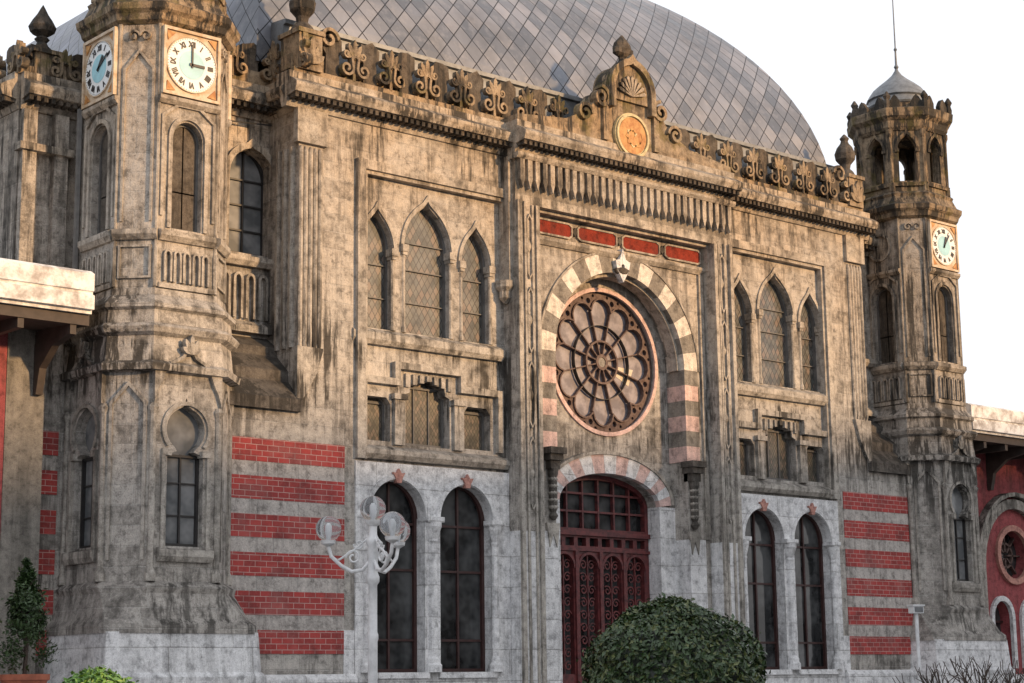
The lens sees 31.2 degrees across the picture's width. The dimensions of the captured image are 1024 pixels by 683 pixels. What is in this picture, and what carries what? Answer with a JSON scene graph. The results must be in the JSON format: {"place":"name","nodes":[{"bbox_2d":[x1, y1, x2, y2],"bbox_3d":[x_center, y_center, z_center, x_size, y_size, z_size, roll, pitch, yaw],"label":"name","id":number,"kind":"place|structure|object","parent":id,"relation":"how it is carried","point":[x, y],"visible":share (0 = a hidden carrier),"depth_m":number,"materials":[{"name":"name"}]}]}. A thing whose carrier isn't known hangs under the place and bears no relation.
{"place":"outdoors","nodes":[
{"label":"outdoors","id":0,"kind":"place"},
{"bbox_2d":[0,557,66,682],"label":"potted conifer tree","id":1,"kind":"object","parent":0,"point":[26,600],"visible":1,"depth_m":26.22,"materials":[{"name":"green plant"}]},
{"bbox_2d":[0,5,271,673],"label":"side wing","id":2,"kind":"structure","parent":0,"point":[37,192],"depth_m":29.58,"materials":[{"name":"beige stone"}]},
{"bbox_2d":[0,329,44,682],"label":"side wing stone","id":3,"kind":"object","parent":2,"relation":"attached to","point":[21,478],"visible":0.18,"depth_m":28.19,"materials":[{"name":"grey stone"}]},
{"bbox_2d":[0,40,81,82],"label":"side wing stone crest","id":4,"kind":"object","parent":2,"relation":"attached to","point":[53,63],"visible":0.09,"depth_m":30.09,"materials":[{"name":"beige stone"}]},
{"bbox_2d":[0,70,83,159],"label":"side wing stone trim","id":5,"kind":"structure","parent":2,"relation":"attached to","point":[19,87],"depth_m":29.78,"materials":[{"name":"beige stone"}]},
{"bbox_2d":[92,51,203,82],"bbox_3d":[-5.863,-4.294,30.298,1.860,0.470,1.860,-1,-11,4],"label":"clock face","id":6,"kind":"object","parent":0,"point":[187,69],"depth_m":29.52},
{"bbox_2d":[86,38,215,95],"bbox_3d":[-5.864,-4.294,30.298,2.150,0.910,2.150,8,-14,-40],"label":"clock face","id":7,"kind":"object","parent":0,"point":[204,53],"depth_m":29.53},
{"bbox_2d":[46,24,257,635],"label":"clock tower","id":8,"kind":"structure","parent":0,"point":[136,332],"depth_m":28.47,"materials":[{"name":"grey stone"}]},
{"bbox_2d":[72,109,82,268],"bbox_3d":[-7.034,-2.316,29.640,0.097,3.000,0.097,8,-14,-40],"label":"drainpipe","id":9,"kind":"object","parent":8,"relation":"attached to","point":[77,201],"visible":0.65,"depth_m":29.63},
{"bbox_2d":[84,407,198,545],"bbox_3d":[-5.809,-0.018,29.501,1.880,7.000,1.880,8,-14,-40],"label":"clock tower glass","id":10,"kind":"object","parent":8,"relation":"attached to","point":[182,430],"visible":0.19,"depth_m":28.45,"materials":[{"name":"grey glass"}]},
{"bbox_2d":[57,23,234,585],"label":"clock tower stone trim","id":11,"kind":"structure","parent":8,"relation":"attached to","point":[98,265],"depth_m":28.76,"materials":[{"name":"grey stone"}]},
{"bbox_2d":[97,125,198,233],"bbox_3d":[-5.840,-2.485,29.961,1.760,1.780,1.760,8,-14,-40],"label":"grey clock tower frame","id":12,"kind":"object","parent":8,"relation":"attached to","point":[196,176],"visible":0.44,"depth_m":29.52,"materials":[{"name":"grey stone"}]},
{"bbox_2d":[84,30,216,104],"bbox_3d":[-5.864,-4.294,30.298,2.160,1.000,2.160,8,-14,-40],"label":"clock tower medallion","id":13,"kind":"object","parent":8,"relation":"attached to","point":[170,34],"visible":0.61,"depth_m":29.65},
{"bbox_2d":[43,631,266,682],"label":"clock tower marble","id":14,"kind":"object","parent":8,"relation":"attached to","point":[183,658],"visible":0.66,"depth_m":27.52},
{"bbox_2d":[81,24,231,119],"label":"clock frames","id":15,"kind":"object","parent":8,"relation":"attached to","point":[166,75],"visible":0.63,"depth_m":29.49,"materials":[{"name":"beige stone"}]},
{"bbox_2d":[76,0,240,50],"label":"clock tower stone crest","id":16,"kind":"object","parent":8,"relation":"attached to","point":[209,17],"visible":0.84,"depth_m":29.60,"materials":[{"name":"beige stone"}]},
{"bbox_2d":[228,152,260,254],"bbox_3d":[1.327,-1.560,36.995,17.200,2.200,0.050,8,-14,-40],"label":"window","id":17,"kind":"structure","parent":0,"point":[252,197],"depth_m":31.84,"materials":[{"name":"grey glass"}]},
{"bbox_2d":[0,333,1023,673],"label":"side wing low pink plaster","id":18,"kind":"object","parent":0,"point":[1008,475],"visible":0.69,"depth_m":44.83,"materials":[{"name":"paint"}]},
{"bbox_2d":[979,492,1023,614],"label":"side wing low stone trim","id":19,"kind":"structure","parent":18,"relation":"attached to","point":[995,507],"depth_m":44.54,"materials":[{"name":"grey stone"}]},
{"bbox_2d":[995,534,1015,630],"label":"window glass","id":20,"kind":"structure","parent":18,"relation":"attached to","point":[1009,572],"depth_m":45.52,"materials":[{"name":"black glass"}]},
{"bbox_2d":[990,596,1023,682],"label":"side wing low marble","id":21,"kind":"object","parent":18,"relation":"attached to","point":[1006,601],"visible":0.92,"depth_m":44.64},
{"bbox_2d":[995,525,1023,584],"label":"round window frame","id":22,"kind":"object","parent":18,"relation":"attached to","point":[1003,532],"visible":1,"depth_m":44.85,"materials":[{"name":"stone"}]},
{"bbox_2d":[1001,537,1019,573],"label":"window tracery","id":23,"kind":"object","parent":18,"relation":"attached to","point":[1007,562],"visible":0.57,"depth_m":45.44,"materials":[{"name":"stone"}]},
{"bbox_2d":[0,0,1023,410],"label":"sky","id":24,"kind":"structure","parent":0,"point":[827,56],"materials":[{"name":"white"}]},
{"bbox_2d":[225,43,911,474],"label":"link wall","id":25,"kind":"structure","parent":0,"point":[260,369],"depth_m":31.55,"materials":[{"name":"beige stone"}]},
{"bbox_2d":[230,44,272,85],"bbox_3d":[1.522,-3.909,37.390,18.884,0.759,0.410,8,-14,-40],"label":"scroll ornament","id":26,"kind":"object","parent":25,"relation":"attached to","point":[241,71],"visible":0.31,"depth_m":31.97,"materials":[{"name":"beige stone"}]},
{"bbox_2d":[226,78,881,416],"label":"link wall stone trim","id":27,"kind":"structure","parent":25,"relation":"attached to","point":[247,92],"depth_m":31.35,"materials":[{"name":"beige stone"}]},
{"bbox_2d":[230,0,912,674],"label":"central block","id":28,"kind":"structure","parent":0,"point":[324,415],"depth_m":33.30,"materials":[{"name":"beige stone"}]},
{"bbox_2d":[4,0,825,163],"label":"domed roof","id":29,"kind":"structure","parent":28,"relation":"on","point":[704,79],"depth_m":38.60,"materials":[{"name":"metal"}]},
{"bbox_2d":[271,18,832,186],"bbox_3d":[1.620,-4.366,37.134,15.200,0.960,0.450,8,-14,-40],"label":"central block lead","id":30,"kind":"object","parent":28,"relation":"attached to","point":[279,27],"visible":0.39,"depth_m":35.53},
{"bbox_2d":[258,26,864,210],"bbox_3d":[-1.039,-3.991,40.175,15.500,1.945,10.550,8,-14,-40],"label":"central block stone crest","id":31,"kind":"object","parent":28,"relation":"attached to","point":[601,107],"visible":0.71,"depth_m":35.60,"materials":[{"name":"beige stone"}]},
{"bbox_2d":[263,69,878,682],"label":"central block stone trim","id":32,"kind":"structure","parent":28,"relation":"attached to","point":[601,185],"depth_m":34.21,"materials":[{"name":"beige stone"}]},
{"bbox_2d":[231,459,911,636],"bbox_3d":[2.160,4.219,35.030,17.760,2.722,0.059,8,-14,-40],"label":"central block stone band","id":33,"kind":"object","parent":28,"relation":"attached to","point":[285,546],"visible":0.92,"depth_m":30.31,"materials":[{"name":"red brick"}]},
{"bbox_2d":[266,249,913,682],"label":"stone facade cladding","id":34,"kind":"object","parent":28,"relation":"attached to","point":[428,489],"visible":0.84,"depth_m":32.96,"materials":[{"name":"grey stone"}]},
{"bbox_2d":[368,210,813,390],"bbox_3d":[1.909,-0.778,36.181,12.700,2.710,0.050,8,-14,-40],"label":"central block glass lattice","id":35,"kind":"object","parent":28,"relation":"attached to","point":[423,289],"visible":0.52,"depth_m":33.41,"materials":[{"name":"grey glass"}]},
{"bbox_2d":[367,384,816,481],"bbox_3d":[1.923,1.856,35.713,12.680,1.400,0.050,8,-14,-40],"label":"central block glass","id":36,"kind":"object","parent":28,"relation":"attached to","point":[472,431],"visible":0.29,"depth_m":32.87,"materials":[{"name":"grey glass"}]},
{"bbox_2d":[367,216,818,481],"bbox_3d":[1.944,0.174,35.977,12.500,4.527,0.100,8,-14,-40],"label":"central block grey frame","id":37,"kind":"object","parent":28,"relation":"attached to","point":[443,252],"visible":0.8,"depth_m":33.85,"materials":[{"name":"grey stone"}]},
{"bbox_2d":[378,482,827,672],"bbox_3d":[2.021,4.626,35.123,12.320,3.335,0.080,8,-14,-40],"label":"central block window frame","id":38,"kind":"object","parent":28,"relation":"attached to","point":[413,570],"visible":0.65,"depth_m":32.82,"materials":[{"name":"black metal"}]},
{"bbox_2d":[556,292,651,431],"bbox_3d":[1.727,0.421,36.188,2.860,2.860,0.190,8,-14,-40],"label":"rose window","id":39,"kind":"structure","parent":28,"relation":"in","point":[569,335],"depth_m":36.20,"materials":[{"name":"stone"}]},
{"bbox_2d":[571,325,628,399],"bbox_3d":[1.748,0.416,36.164,1.490,1.490,0.095,8,-14,-40],"label":"rose window iron","id":40,"kind":"object","parent":39,"relation":"attached to","point":[578,380],"visible":1,"depth_m":36.15,"materials":[{"name":"black metal"}]},
{"bbox_2d":[599,357,604,366],"bbox_3d":[1.744,0.417,36.169,0.200,0.200,0.080,8,-14,-40],"label":"rose window stone","id":41,"kind":"object","parent":39,"relation":"attached to","point":[601,362],"visible":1,"depth_m":36.15,"materials":[{"name":"beige stone"}]},
{"bbox_2d":[616,367,632,385],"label":"window panes","id":42,"kind":"object","parent":39,"relation":"attached to","point":[619,376],"visible":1,"depth_m":36.61,"materials":[{"name":"beige glass"}]},
{"bbox_2d":[391,468,816,514],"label":"rosette ornaments","id":43,"kind":"object","parent":28,"relation":"attached to","point":[399,476],"visible":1,"depth_m":32.63},
{"bbox_2d":[556,279,670,507],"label":"wall","id":44,"kind":"structure","parent":28,"relation":"attached to","point":[646,440],"depth_m":36.55,"materials":[{"name":"beige stone"}]},
{"bbox_2d":[556,288,671,506],"bbox_3d":[1.816,1.051,35.976,3.400,4.280,0.235,8,-14,-40],"label":"arch trim","id":45,"kind":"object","parent":28,"relation":"attached to","point":[621,470],"visible":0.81,"depth_m":36.09,"materials":[{"name":"stone"}]},
{"bbox_2d":[558,451,673,504],"bbox_3d":[1.848,2.633,35.667,3.460,0.964,0.270,8,-14,-40],"label":"rose window wall stone trim","id":46,"kind":"structure","parent":28,"relation":"attached to","point":[564,462],"depth_m":35.86,"materials":[{"name":"stone"}]},
{"bbox_2d":[556,454,676,682],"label":"door surround","id":47,"kind":"object","parent":28,"relation":"attached to","point":[662,549],"visible":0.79,"depth_m":36.27,"materials":[{"name":"white stone"}]},
{"bbox_2d":[542,255,696,372],"bbox_3d":[1.972,-0.634,36.083,4.260,2.130,0.495,8,-14,-40],"label":"central block stone cream","id":48,"kind":"object","parent":28,"relation":"attached to","point":[665,300],"visible":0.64,"depth_m":36.45,"materials":[{"name":"beige stone"}]},
{"bbox_2d":[511,159,729,447],"bbox_3d":[2.059,-0.619,35.978,5.896,5.142,0.760,8,-14,-40],"label":"central block stone","id":49,"kind":"object","parent":28,"relation":"attached to","point":[673,312],"visible":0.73,"depth_m":36.34,"materials":[{"name":"beige stone"}]},
{"bbox_2d":[542,365,699,463],"bbox_3d":[1.999,1.473,35.690,4.260,1.542,0.495,8,-14,-40],"label":"pink central block stone","id":50,"kind":"object","parent":28,"relation":"attached to","point":[682,423],"visible":0.61,"depth_m":36.70,"materials":[{"name":"pink stone"}]},
{"bbox_2d":[613,113,649,155],"bbox_3d":[2.360,-4.058,36.217,0.940,0.940,0.130,8,-14,-40],"label":"central block medallion rim","id":51,"kind":"object","parent":28,"relation":"attached to","point":[616,127],"visible":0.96,"depth_m":36.09,"materials":[{"name":"beige stone"}]},
{"bbox_2d":[619,118,645,153],"bbox_3d":[2.383,-4.063,36.191,0.740,0.740,0.040,8,-14,-40],"label":"central block medallion","id":52,"kind":"object","parent":28,"relation":"attached to","point":[633,125],"visible":1,"depth_m":36.18,"materials":[{"name":"orange stone"}]},
{"bbox_2d":[847,90,1006,640],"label":"clock tower","id":53,"kind":"structure","parent":0,"point":[922,433],"depth_m":41.56,"materials":[{"name":"grey stone"}]},
{"bbox_2d":[866,0,922,108],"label":"clock tower lead","id":54,"kind":"object","parent":53,"relation":"attached to","point":[902,88],"visible":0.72,"depth_m":43.54,"materials":[{"name":"grey metal"}]},
{"bbox_2d":[847,102,961,224],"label":"clock tower stone crest","id":55,"kind":"object","parent":53,"relation":"attached to","point":[911,139],"visible":0.94,"depth_m":42.84,"materials":[{"name":"beige stone"}]},
{"bbox_2d":[876,288,949,363],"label":"grey clock tower frame","id":56,"kind":"object","parent":53,"relation":"attached to","point":[878,322],"visible":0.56,"depth_m":42.53,"materials":[{"name":"grey stone"}]},
{"bbox_2d":[866,217,985,605],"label":"clock tower stone trim","id":57,"kind":"structure","parent":53,"relation":"attached to","point":[951,388],"depth_m":41.79,"materials":[{"name":"beige stone"}]},
{"bbox_2d":[927,219,959,272],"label":"clock frame","id":58,"kind":"object","parent":53,"relation":"attached to","point":[932,254],"visible":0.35,"depth_m":42.41,"materials":[{"name":"beige stone"}]},
{"bbox_2d":[931,222,956,269],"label":"clock tower medallion","id":59,"kind":"object","parent":53,"relation":"attached to","point":[953,231],"visible":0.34,"depth_m":42.66,"materials":[{"name":"orange stone"}]},
{"bbox_2d":[952,487,964,578],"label":"clock tower glass","id":60,"kind":"object","parent":53,"relation":"attached to","point":[957,503],"visible":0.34,"depth_m":41.50,"materials":[{"name":"grey glass"}]},
{"bbox_2d":[910,639,1014,682],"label":"clock tower marble","id":61,"kind":"object","parent":53,"relation":"attached to","point":[938,651],"visible":0.51,"depth_m":40.24},
{"bbox_2d":[938,236,949,255],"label":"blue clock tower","id":62,"kind":"structure","parent":0,"point":[945,251],"depth_m":42.49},
{"bbox_2d":[933,227,955,264],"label":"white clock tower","id":63,"kind":"structure","parent":0,"point":[952,243],"depth_m":42.53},
{"label":"ground","id":64,"kind":"structure","parent":0,"visible":0},
{"bbox_2d":[62,665,138,682],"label":"hedge bush","id":65,"kind":"object","parent":64,"relation":"on","point":[99,674],"visible":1,"depth_m":13.88,"materials":[{"name":"green plant"}]},
{"bbox_2d":[576,592,770,682],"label":"topiary bush","id":66,"kind":"object","parent":64,"relation":"on","point":[671,639],"visible":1,"depth_m":17.50,"materials":[{"name":"green plant"}]},
{"bbox_2d":[892,655,1023,682],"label":"bare shrub","id":67,"kind":"object","parent":64,"relation":"on","point":[984,679],"visible":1,"depth_m":20.06,"materials":[{"name":"brown plant"}]},
{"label":"low side wing","id":68,"kind":"object","parent":64,"relation":"on","visible":0},
{"bbox_2d":[0,303,1023,489],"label":"roof brackets","id":69,"kind":"object","parent":68,"relation":"attached to","point":[54,329],"visible":0.71,"depth_m":28.36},
{"bbox_2d":[0,258,1023,438],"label":"white platform canopy peeling","id":70,"kind":"object","parent":69,"relation":"on","point":[41,286],"visible":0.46,"depth_m":27.67,"materials":[{"name":"white paint"}]},
{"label":"pavement","id":71,"kind":"structure","parent":0,"visible":0},
{"bbox_2d":[316,496,409,682],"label":"street lamp","id":72,"kind":"object","parent":71,"relation":"on","point":[394,528],"visible":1,"depth_m":26.20,"materials":[{"name":"white metal"}]},
{"bbox_2d":[560,475,650,682],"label":"entrance door wood","id":73,"kind":"object","parent":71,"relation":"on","point":[574,554],"visible":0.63,"depth_m":35.50,"materials":[{"name":"red wood"}]},
{"bbox_2d":[560,480,640,673],"bbox_3d":[1.601,5.230,35.510,2.900,5.500,0.140,8,-14,-40],"label":"dark entrance door glass","id":74,"kind":"object","parent":73,"relation":"attached to","point":[589,505],"visible":0.22,"depth_m":35.74,"materials":[{"name":"glass"}]},
{"bbox_2d":[907,604,924,682],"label":"floodlight post","id":75,"kind":"object","parent":71,"relation":"on","point":[916,609],"visible":1,"depth_m":33.11,"materials":[{"name":"white metal"}]}
]}

